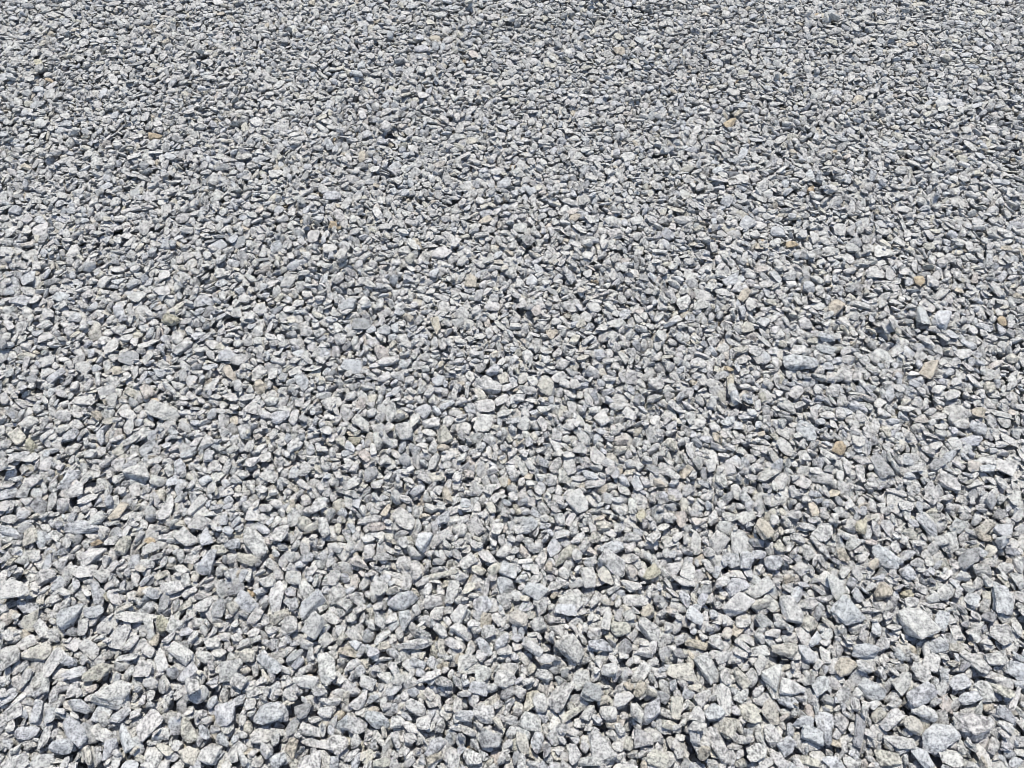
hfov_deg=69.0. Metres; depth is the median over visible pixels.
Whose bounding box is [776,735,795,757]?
stone
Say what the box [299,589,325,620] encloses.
stone
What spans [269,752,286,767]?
stone
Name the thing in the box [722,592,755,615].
stone
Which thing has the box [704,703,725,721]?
stone
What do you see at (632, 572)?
stone
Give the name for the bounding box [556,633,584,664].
stone
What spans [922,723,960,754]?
stone
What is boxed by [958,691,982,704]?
stone
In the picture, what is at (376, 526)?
stone
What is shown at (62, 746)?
stone
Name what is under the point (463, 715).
stone
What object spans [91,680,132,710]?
stone
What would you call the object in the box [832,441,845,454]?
stone
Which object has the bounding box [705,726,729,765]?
stone
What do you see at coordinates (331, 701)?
stone
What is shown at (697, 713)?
stone
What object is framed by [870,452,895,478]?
stone
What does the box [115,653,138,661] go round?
stone
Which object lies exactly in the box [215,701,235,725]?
stone
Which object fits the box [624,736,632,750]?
stone
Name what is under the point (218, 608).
stone
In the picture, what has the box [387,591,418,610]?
stone
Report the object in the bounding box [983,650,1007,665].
stone
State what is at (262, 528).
stone
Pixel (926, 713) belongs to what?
stone
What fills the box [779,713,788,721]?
stone
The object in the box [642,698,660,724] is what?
stone
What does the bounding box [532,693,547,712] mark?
stone
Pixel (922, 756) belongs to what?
stone
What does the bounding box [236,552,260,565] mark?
stone
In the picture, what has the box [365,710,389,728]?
stone
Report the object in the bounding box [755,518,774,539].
stone
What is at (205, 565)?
stone
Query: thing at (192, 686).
stone
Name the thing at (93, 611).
stone
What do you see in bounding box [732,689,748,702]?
stone
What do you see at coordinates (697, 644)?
stone
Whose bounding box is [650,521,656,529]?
stone
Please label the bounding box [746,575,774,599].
stone
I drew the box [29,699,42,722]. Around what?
stone
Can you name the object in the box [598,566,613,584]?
stone
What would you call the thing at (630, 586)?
stone
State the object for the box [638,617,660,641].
stone
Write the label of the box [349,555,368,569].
stone
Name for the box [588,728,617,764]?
stone
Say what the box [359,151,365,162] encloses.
stone
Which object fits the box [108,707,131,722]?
stone
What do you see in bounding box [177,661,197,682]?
stone
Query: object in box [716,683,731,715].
stone
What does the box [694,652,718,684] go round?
stone
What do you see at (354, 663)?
stone
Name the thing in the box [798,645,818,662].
stone
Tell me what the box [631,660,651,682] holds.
stone
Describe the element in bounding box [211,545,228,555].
stone
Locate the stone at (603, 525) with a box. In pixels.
[596,521,610,530]
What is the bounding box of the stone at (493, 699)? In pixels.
[484,693,500,705]
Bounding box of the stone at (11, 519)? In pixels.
[0,514,17,523]
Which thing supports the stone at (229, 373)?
on the gravel
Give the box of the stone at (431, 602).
[424,595,441,609]
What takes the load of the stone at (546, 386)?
on the gravel
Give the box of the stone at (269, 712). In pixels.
[253,701,282,724]
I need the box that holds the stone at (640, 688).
[633,680,646,698]
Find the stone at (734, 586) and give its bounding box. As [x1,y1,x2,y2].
[725,577,750,597]
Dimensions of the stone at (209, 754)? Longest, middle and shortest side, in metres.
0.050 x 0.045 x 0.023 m
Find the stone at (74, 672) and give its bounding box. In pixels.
[61,666,86,679]
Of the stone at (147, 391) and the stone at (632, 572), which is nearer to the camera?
the stone at (632, 572)
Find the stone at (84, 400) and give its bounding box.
[69,395,94,404]
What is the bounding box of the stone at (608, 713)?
[599,706,617,721]
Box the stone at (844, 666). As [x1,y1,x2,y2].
[834,657,856,676]
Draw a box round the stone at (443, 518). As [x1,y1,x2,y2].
[436,510,449,524]
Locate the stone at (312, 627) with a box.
[301,613,323,639]
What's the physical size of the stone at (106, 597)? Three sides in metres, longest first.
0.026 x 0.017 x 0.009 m
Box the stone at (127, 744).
[119,723,133,752]
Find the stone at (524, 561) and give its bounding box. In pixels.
[517,559,532,563]
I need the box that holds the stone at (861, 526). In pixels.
[855,517,866,534]
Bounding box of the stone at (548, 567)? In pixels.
[545,561,552,572]
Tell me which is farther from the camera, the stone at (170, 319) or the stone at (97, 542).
the stone at (170, 319)
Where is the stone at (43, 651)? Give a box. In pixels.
[21,642,52,660]
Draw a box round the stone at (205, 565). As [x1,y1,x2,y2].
[197,549,216,574]
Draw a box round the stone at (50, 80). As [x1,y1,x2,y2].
[44,78,56,86]
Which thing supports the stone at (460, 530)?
on the gravel
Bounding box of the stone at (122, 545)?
[114,535,131,555]
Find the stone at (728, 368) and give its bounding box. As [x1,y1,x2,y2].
[723,366,733,371]
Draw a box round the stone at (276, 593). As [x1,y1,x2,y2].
[269,580,283,612]
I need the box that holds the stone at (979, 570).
[971,563,991,579]
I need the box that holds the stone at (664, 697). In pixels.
[656,691,670,704]
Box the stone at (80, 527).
[64,520,98,533]
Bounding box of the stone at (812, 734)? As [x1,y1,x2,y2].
[800,725,823,745]
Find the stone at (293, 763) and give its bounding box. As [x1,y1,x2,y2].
[289,758,297,767]
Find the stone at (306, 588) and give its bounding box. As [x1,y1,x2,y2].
[298,578,313,597]
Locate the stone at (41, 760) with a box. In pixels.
[30,753,54,767]
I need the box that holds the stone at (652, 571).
[643,563,660,579]
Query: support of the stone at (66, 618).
on the gravel
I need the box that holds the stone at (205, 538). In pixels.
[199,527,213,545]
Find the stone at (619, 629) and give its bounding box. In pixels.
[610,622,630,636]
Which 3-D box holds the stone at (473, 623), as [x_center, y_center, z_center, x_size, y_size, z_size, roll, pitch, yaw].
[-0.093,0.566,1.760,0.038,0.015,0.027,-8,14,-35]
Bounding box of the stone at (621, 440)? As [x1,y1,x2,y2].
[614,435,628,445]
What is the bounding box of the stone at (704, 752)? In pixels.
[698,745,710,760]
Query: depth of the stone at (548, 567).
1.83 m
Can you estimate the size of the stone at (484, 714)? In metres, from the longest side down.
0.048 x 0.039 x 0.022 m
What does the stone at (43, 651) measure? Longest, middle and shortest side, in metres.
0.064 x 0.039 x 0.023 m
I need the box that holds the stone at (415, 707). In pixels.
[405,698,425,716]
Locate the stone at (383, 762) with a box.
[373,757,389,767]
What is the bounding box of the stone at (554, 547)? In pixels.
[547,538,561,556]
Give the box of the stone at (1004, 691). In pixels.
[988,682,1015,698]
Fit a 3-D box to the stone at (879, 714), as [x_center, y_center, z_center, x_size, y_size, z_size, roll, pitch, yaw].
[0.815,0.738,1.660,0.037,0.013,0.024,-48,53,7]
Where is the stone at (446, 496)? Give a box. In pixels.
[442,486,452,503]
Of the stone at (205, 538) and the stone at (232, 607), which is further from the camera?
the stone at (205, 538)
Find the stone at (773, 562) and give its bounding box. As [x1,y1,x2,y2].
[764,555,782,570]
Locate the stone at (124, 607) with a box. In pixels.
[115,601,132,613]
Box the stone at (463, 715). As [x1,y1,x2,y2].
[455,710,473,721]
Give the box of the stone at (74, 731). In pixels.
[62,716,86,747]
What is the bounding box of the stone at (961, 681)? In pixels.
[949,673,971,690]
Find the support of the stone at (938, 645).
on the gravel
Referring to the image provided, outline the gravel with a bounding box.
[0,0,1023,767]
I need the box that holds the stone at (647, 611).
[640,604,653,617]
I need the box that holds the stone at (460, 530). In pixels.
[452,523,467,536]
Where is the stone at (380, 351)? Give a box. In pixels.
[374,345,389,358]
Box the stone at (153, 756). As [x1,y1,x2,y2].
[140,745,163,767]
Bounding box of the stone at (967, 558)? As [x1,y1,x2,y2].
[957,548,978,570]
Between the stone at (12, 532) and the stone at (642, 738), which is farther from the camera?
the stone at (12, 532)
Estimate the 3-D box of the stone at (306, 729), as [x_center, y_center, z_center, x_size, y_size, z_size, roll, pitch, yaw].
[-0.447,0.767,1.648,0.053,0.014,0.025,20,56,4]
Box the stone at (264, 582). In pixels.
[257,577,275,587]
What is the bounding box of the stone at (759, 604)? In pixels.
[751,599,770,610]
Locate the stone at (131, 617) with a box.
[114,611,156,622]
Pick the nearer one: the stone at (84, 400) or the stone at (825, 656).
the stone at (825, 656)
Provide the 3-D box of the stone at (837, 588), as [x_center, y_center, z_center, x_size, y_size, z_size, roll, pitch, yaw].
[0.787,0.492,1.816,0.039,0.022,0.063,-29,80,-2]
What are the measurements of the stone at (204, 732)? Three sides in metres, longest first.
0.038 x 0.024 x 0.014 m
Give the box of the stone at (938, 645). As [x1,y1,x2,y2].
[925,637,948,653]
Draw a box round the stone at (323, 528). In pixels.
[318,517,329,537]
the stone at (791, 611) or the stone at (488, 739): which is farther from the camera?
the stone at (791, 611)
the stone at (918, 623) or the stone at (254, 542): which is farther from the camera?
the stone at (254, 542)
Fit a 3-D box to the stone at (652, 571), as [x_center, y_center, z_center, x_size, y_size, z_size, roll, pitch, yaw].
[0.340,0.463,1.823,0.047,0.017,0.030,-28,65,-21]
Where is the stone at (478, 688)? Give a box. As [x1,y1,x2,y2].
[468,681,488,696]
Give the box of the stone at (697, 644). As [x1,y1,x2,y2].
[685,639,707,650]
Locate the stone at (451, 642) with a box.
[444,637,461,649]
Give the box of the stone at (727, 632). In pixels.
[722,627,732,639]
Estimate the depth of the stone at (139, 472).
2.00 m
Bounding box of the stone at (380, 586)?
[373,574,388,595]
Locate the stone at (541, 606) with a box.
[536,597,547,615]
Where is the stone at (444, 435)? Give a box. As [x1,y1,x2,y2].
[437,425,452,443]
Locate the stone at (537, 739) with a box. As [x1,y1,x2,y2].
[531,731,543,753]
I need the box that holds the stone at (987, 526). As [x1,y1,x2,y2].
[975,519,994,533]
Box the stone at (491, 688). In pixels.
[487,684,497,692]
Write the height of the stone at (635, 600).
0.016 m
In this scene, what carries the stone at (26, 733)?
on the gravel
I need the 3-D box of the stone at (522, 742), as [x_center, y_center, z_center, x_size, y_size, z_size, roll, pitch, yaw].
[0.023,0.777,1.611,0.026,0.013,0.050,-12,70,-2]
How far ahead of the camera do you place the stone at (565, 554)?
1.86 m
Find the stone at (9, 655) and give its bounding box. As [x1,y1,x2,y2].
[0,645,20,669]
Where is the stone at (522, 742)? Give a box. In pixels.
[516,732,529,754]
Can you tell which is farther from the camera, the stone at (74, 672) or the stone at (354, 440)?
the stone at (354, 440)
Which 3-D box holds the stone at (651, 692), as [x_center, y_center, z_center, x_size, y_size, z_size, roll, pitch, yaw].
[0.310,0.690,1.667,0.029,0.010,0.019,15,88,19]
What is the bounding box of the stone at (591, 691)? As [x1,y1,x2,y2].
[580,682,601,701]
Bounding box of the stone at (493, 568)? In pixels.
[487,562,499,574]
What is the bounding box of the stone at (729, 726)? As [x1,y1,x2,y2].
[720,717,739,739]
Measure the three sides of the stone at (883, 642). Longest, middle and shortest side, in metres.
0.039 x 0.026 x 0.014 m
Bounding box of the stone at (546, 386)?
[538,378,553,395]
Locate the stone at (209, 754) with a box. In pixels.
[196,743,222,764]
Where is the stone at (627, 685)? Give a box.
[623,681,633,690]
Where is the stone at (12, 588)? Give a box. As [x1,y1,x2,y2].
[0,580,29,599]
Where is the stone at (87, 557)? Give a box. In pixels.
[77,548,107,565]
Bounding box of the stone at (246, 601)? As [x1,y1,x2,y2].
[235,590,259,612]
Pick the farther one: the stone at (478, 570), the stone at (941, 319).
the stone at (941, 319)
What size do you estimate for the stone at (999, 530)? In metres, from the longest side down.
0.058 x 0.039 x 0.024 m
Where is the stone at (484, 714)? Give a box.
[473,705,494,723]
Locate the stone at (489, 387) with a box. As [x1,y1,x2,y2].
[474,378,501,394]
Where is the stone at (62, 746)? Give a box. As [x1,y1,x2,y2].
[48,738,73,754]
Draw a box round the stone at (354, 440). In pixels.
[348,437,360,444]
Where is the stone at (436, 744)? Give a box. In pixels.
[424,736,446,756]
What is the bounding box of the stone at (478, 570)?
[471,565,485,575]
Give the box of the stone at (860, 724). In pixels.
[853,713,865,748]
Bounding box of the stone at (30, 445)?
[25,437,36,452]
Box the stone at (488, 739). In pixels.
[479,728,501,747]
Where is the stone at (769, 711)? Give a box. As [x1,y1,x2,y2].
[761,699,779,724]
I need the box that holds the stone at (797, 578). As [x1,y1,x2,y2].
[793,574,800,584]
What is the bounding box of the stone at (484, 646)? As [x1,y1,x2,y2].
[476,637,491,655]
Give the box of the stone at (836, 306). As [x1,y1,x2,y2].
[828,299,845,316]
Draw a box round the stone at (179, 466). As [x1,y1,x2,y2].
[173,458,186,474]
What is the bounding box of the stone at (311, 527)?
[304,521,317,531]
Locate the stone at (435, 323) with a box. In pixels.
[430,316,440,334]
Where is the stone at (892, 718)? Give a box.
[880,708,904,730]
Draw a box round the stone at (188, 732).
[180,717,197,742]
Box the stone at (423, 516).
[418,513,430,518]
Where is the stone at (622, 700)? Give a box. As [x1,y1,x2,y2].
[613,691,633,709]
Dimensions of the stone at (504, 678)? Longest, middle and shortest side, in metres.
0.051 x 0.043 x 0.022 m
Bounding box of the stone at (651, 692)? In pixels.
[645,687,656,696]
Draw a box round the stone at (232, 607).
[227,601,238,614]
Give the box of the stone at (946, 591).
[937,584,954,600]
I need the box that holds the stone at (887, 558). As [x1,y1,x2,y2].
[872,544,903,569]
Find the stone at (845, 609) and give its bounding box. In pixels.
[830,594,865,624]
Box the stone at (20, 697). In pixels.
[6,692,27,710]
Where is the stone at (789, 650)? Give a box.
[771,643,797,657]
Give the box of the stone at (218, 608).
[211,598,226,618]
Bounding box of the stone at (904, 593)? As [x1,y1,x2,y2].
[899,589,914,598]
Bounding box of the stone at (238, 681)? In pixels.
[229,672,247,690]
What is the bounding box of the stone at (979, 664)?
[959,649,991,674]
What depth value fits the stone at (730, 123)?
2.87 m
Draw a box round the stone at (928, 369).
[917,360,938,378]
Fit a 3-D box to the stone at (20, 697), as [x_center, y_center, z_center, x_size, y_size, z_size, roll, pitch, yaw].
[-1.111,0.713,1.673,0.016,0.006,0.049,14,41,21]
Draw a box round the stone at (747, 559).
[740,551,754,568]
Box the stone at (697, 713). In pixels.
[689,705,704,721]
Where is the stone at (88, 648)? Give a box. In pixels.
[78,639,99,659]
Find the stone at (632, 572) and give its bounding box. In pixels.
[627,565,637,577]
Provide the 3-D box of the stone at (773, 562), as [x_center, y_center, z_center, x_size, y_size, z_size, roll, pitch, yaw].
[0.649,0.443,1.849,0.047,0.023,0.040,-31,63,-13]
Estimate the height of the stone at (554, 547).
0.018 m
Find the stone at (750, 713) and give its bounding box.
[739,703,762,723]
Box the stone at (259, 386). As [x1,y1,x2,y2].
[253,379,265,394]
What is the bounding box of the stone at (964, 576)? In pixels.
[954,570,971,581]
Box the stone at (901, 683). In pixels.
[891,672,911,695]
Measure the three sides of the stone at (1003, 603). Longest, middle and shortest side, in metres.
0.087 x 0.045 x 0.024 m
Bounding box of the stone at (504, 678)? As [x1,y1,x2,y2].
[494,669,515,688]
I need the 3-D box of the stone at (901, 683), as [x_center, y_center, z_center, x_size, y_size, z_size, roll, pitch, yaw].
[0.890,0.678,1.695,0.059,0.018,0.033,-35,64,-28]
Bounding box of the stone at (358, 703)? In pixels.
[348,690,367,710]
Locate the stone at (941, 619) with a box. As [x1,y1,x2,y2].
[934,610,949,632]
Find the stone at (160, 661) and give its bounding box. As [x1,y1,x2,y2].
[153,648,167,672]
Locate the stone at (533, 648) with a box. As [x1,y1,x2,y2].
[521,639,542,656]
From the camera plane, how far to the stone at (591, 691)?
1.65 m
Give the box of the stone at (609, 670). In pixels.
[600,663,617,676]
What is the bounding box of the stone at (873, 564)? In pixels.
[867,558,878,570]
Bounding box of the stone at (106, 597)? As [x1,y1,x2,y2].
[103,592,109,602]
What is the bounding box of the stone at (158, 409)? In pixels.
[145,399,179,421]
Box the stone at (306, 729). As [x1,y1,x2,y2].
[297,721,320,736]
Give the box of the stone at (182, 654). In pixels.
[167,641,192,665]
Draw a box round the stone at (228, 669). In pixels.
[218,658,242,682]
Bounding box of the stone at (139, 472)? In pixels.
[122,462,149,482]
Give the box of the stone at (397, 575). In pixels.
[382,570,405,579]
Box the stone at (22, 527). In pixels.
[17,522,31,532]
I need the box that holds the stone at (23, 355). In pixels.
[17,352,36,359]
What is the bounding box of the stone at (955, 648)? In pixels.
[948,643,963,652]
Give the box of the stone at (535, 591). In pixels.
[522,582,548,599]
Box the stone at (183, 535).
[173,526,196,545]
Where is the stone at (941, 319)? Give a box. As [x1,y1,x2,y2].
[932,310,951,330]
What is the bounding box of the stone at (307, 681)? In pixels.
[292,675,319,688]
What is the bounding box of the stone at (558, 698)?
[547,682,574,712]
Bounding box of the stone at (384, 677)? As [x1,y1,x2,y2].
[377,671,390,683]
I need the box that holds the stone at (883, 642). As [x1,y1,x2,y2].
[876,635,889,651]
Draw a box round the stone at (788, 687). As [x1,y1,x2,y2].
[779,677,806,695]
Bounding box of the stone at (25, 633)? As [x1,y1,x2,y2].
[22,629,29,637]
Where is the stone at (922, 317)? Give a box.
[915,305,930,323]
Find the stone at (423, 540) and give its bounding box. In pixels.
[415,532,432,552]
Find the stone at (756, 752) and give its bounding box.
[746,743,766,761]
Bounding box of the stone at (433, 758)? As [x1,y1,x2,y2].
[427,752,442,766]
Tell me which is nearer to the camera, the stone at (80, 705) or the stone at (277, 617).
the stone at (80, 705)
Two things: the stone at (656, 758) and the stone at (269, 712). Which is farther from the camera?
the stone at (269, 712)
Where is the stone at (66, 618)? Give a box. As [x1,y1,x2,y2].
[56,603,84,629]
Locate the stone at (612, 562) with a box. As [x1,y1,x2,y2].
[597,548,625,576]
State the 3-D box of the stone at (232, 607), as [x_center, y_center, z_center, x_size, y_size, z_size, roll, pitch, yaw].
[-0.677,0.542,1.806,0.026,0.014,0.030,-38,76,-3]
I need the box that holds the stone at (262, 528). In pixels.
[257,524,269,533]
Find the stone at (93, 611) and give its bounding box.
[83,605,103,617]
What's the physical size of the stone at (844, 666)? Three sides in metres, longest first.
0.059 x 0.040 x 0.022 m
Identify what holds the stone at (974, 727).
on the gravel
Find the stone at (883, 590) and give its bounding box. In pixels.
[874,582,892,600]
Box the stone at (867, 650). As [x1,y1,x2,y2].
[852,643,879,658]
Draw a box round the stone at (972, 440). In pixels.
[960,435,982,445]
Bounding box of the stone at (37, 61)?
[33,59,42,64]
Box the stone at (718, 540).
[707,529,729,554]
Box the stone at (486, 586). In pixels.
[483,577,489,596]
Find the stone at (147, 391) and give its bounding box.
[139,385,155,399]
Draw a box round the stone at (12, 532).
[0,525,19,539]
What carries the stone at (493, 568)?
on the gravel
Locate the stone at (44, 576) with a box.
[35,569,55,585]
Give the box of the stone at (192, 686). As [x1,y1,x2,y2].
[185,678,199,694]
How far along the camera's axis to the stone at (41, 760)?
1.60 m
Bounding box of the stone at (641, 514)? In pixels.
[636,508,645,521]
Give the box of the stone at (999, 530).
[993,524,1012,536]
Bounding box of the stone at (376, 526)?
[367,522,386,531]
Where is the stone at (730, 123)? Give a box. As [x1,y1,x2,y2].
[723,118,735,127]
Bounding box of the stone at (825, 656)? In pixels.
[819,646,831,663]
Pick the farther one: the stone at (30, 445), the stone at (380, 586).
the stone at (30, 445)
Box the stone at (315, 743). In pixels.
[300,738,330,749]
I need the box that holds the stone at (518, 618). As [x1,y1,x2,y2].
[509,610,527,626]
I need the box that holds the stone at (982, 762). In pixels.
[978,755,987,767]
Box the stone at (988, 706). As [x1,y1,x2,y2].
[983,702,993,711]
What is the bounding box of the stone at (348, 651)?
[337,646,357,657]
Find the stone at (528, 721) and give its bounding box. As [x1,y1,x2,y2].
[518,711,540,731]
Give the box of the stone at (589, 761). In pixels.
[577,756,600,765]
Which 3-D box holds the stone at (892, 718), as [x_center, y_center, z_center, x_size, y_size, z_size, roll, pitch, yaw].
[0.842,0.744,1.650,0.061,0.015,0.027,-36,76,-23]
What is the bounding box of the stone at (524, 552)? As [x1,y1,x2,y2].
[519,544,529,557]
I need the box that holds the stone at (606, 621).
[600,606,611,629]
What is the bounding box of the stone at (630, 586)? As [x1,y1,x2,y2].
[621,580,641,591]
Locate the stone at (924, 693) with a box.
[906,681,937,707]
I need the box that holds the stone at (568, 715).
[561,705,582,723]
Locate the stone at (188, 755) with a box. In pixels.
[178,746,199,765]
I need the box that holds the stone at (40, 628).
[32,618,48,638]
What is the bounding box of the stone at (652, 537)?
[646,532,660,543]
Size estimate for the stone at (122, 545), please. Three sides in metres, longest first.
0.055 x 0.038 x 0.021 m
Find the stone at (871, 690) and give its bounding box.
[858,677,886,700]
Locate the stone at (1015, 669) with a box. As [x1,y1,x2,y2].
[1004,660,1023,680]
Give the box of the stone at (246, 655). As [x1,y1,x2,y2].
[238,648,254,662]
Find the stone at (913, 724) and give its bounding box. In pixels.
[904,715,922,735]
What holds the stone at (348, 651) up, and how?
on the gravel
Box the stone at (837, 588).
[827,574,844,600]
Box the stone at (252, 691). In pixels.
[245,684,265,697]
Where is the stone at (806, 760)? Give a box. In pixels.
[799,754,819,766]
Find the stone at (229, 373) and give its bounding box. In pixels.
[223,365,236,380]
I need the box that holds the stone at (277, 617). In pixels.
[270,608,289,625]
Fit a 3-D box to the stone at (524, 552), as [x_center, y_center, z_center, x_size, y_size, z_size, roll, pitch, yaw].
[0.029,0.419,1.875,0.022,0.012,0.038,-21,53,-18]
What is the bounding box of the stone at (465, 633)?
[449,623,472,641]
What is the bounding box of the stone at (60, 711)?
[55,708,65,714]
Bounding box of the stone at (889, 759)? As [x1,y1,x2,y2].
[874,749,902,767]
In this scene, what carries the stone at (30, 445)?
on the gravel
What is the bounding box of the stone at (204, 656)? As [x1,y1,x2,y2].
[195,650,214,662]
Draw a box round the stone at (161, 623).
[156,615,168,633]
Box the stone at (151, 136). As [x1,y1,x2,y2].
[148,132,162,139]
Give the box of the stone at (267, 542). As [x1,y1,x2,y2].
[265,538,270,545]
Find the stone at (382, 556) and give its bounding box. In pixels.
[373,552,397,560]
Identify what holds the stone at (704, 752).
on the gravel
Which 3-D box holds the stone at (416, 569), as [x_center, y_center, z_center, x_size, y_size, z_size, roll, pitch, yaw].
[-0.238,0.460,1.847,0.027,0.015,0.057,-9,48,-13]
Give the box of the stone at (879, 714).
[870,707,886,723]
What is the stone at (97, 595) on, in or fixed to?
on the gravel
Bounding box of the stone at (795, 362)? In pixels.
[782,354,818,369]
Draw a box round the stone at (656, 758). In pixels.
[646,749,668,767]
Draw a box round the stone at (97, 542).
[90,539,103,545]
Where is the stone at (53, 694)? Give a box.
[49,685,58,703]
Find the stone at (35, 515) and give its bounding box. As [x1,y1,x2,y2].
[28,513,39,518]
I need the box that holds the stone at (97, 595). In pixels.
[90,581,103,604]
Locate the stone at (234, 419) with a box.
[230,416,238,424]
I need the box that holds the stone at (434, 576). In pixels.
[424,568,458,580]
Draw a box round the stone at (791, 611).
[779,595,804,624]
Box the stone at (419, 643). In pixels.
[397,638,428,648]
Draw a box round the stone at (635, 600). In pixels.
[622,594,648,606]
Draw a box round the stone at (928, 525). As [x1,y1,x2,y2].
[915,513,937,536]
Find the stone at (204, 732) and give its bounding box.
[198,724,209,739]
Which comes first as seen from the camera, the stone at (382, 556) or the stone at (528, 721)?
the stone at (528, 721)
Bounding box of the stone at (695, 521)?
[691,517,705,526]
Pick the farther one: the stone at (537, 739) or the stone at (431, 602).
the stone at (431, 602)
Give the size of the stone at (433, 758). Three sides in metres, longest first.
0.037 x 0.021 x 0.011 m
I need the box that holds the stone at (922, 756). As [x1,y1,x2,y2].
[911,747,933,767]
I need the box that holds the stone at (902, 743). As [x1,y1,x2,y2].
[883,735,916,749]
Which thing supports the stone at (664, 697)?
on the gravel
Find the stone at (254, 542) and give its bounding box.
[243,527,267,557]
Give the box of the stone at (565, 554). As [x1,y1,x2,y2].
[555,543,578,566]
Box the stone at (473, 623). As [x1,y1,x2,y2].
[467,619,480,627]
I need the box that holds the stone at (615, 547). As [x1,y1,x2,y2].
[597,540,624,553]
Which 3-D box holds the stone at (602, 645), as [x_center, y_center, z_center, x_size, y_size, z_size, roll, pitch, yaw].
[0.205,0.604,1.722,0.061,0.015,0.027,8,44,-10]
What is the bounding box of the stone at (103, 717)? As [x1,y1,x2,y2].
[98,711,110,727]
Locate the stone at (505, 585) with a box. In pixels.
[497,577,514,593]
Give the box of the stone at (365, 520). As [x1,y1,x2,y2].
[357,515,381,524]
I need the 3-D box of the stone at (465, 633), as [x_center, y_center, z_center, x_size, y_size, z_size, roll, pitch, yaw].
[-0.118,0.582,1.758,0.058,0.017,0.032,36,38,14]
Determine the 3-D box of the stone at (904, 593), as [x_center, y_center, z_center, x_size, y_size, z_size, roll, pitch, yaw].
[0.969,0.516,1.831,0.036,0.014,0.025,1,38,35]
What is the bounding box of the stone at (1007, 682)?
[992,676,1014,688]
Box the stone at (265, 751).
[260,742,271,758]
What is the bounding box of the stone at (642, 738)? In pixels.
[634,728,653,747]
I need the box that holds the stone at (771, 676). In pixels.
[761,664,782,690]
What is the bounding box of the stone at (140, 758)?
[134,754,144,762]
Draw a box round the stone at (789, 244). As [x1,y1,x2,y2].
[785,241,797,247]
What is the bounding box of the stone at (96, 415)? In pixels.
[91,410,101,420]
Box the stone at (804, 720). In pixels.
[792,716,813,726]
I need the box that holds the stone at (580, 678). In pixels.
[570,669,589,690]
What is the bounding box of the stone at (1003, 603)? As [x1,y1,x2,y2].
[991,581,1013,614]
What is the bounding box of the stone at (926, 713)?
[911,705,937,722]
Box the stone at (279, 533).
[269,524,289,541]
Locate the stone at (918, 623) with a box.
[897,607,940,639]
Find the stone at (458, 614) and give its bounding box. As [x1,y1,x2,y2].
[450,604,467,624]
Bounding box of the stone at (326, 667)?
[317,652,335,685]
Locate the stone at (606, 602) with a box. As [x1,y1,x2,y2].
[602,599,613,605]
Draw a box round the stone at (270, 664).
[256,653,282,673]
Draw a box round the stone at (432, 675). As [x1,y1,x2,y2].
[415,669,440,683]
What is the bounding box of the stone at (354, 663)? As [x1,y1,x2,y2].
[344,658,361,671]
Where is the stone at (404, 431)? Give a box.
[395,422,412,440]
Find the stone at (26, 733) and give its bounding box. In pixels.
[14,726,39,739]
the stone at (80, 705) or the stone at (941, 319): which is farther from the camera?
the stone at (941, 319)
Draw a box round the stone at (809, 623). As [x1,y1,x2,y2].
[800,614,817,631]
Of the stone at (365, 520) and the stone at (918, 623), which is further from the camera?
the stone at (365, 520)
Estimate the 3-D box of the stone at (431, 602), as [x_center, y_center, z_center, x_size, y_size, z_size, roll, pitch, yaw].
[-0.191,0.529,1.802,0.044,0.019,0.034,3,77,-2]
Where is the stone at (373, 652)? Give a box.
[367,647,379,658]
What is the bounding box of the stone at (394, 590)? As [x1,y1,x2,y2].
[386,586,399,594]
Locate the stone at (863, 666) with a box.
[855,660,871,672]
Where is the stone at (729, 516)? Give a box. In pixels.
[722,512,737,521]
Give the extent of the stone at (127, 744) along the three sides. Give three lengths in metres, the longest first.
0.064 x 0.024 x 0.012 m
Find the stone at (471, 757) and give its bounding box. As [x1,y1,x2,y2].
[463,748,482,765]
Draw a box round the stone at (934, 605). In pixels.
[920,602,945,608]
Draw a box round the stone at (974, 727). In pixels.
[953,712,991,741]
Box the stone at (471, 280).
[464,273,476,286]
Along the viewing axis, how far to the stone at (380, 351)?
2.24 m
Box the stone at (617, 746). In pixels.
[611,741,623,751]
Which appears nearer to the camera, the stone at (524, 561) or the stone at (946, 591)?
the stone at (946, 591)
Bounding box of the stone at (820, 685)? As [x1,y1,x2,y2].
[811,676,829,696]
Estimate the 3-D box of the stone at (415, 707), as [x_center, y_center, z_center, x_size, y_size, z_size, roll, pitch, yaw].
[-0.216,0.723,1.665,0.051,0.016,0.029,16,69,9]
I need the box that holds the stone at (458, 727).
[449,724,465,731]
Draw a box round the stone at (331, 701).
[319,697,340,705]
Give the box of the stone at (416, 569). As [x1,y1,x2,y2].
[410,560,421,579]
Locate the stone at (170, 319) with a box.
[161,313,179,325]
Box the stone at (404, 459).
[399,452,410,465]
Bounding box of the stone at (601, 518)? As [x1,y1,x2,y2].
[594,515,604,521]
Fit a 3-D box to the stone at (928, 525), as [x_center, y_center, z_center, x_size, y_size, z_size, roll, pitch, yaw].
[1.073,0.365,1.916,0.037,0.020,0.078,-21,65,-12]
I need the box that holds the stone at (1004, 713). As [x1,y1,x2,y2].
[996,705,1016,723]
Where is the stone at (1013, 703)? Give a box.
[1009,686,1020,710]
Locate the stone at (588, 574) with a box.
[581,567,595,587]
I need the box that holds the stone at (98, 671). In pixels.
[81,663,111,681]
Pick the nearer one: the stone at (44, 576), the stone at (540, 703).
the stone at (540, 703)
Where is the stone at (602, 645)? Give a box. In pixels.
[588,639,612,651]
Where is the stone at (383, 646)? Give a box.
[377,641,390,651]
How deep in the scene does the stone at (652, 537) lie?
1.87 m
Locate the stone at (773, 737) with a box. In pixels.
[764,723,783,747]
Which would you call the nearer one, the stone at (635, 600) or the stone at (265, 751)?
the stone at (265, 751)
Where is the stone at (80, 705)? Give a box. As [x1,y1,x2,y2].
[68,699,90,713]

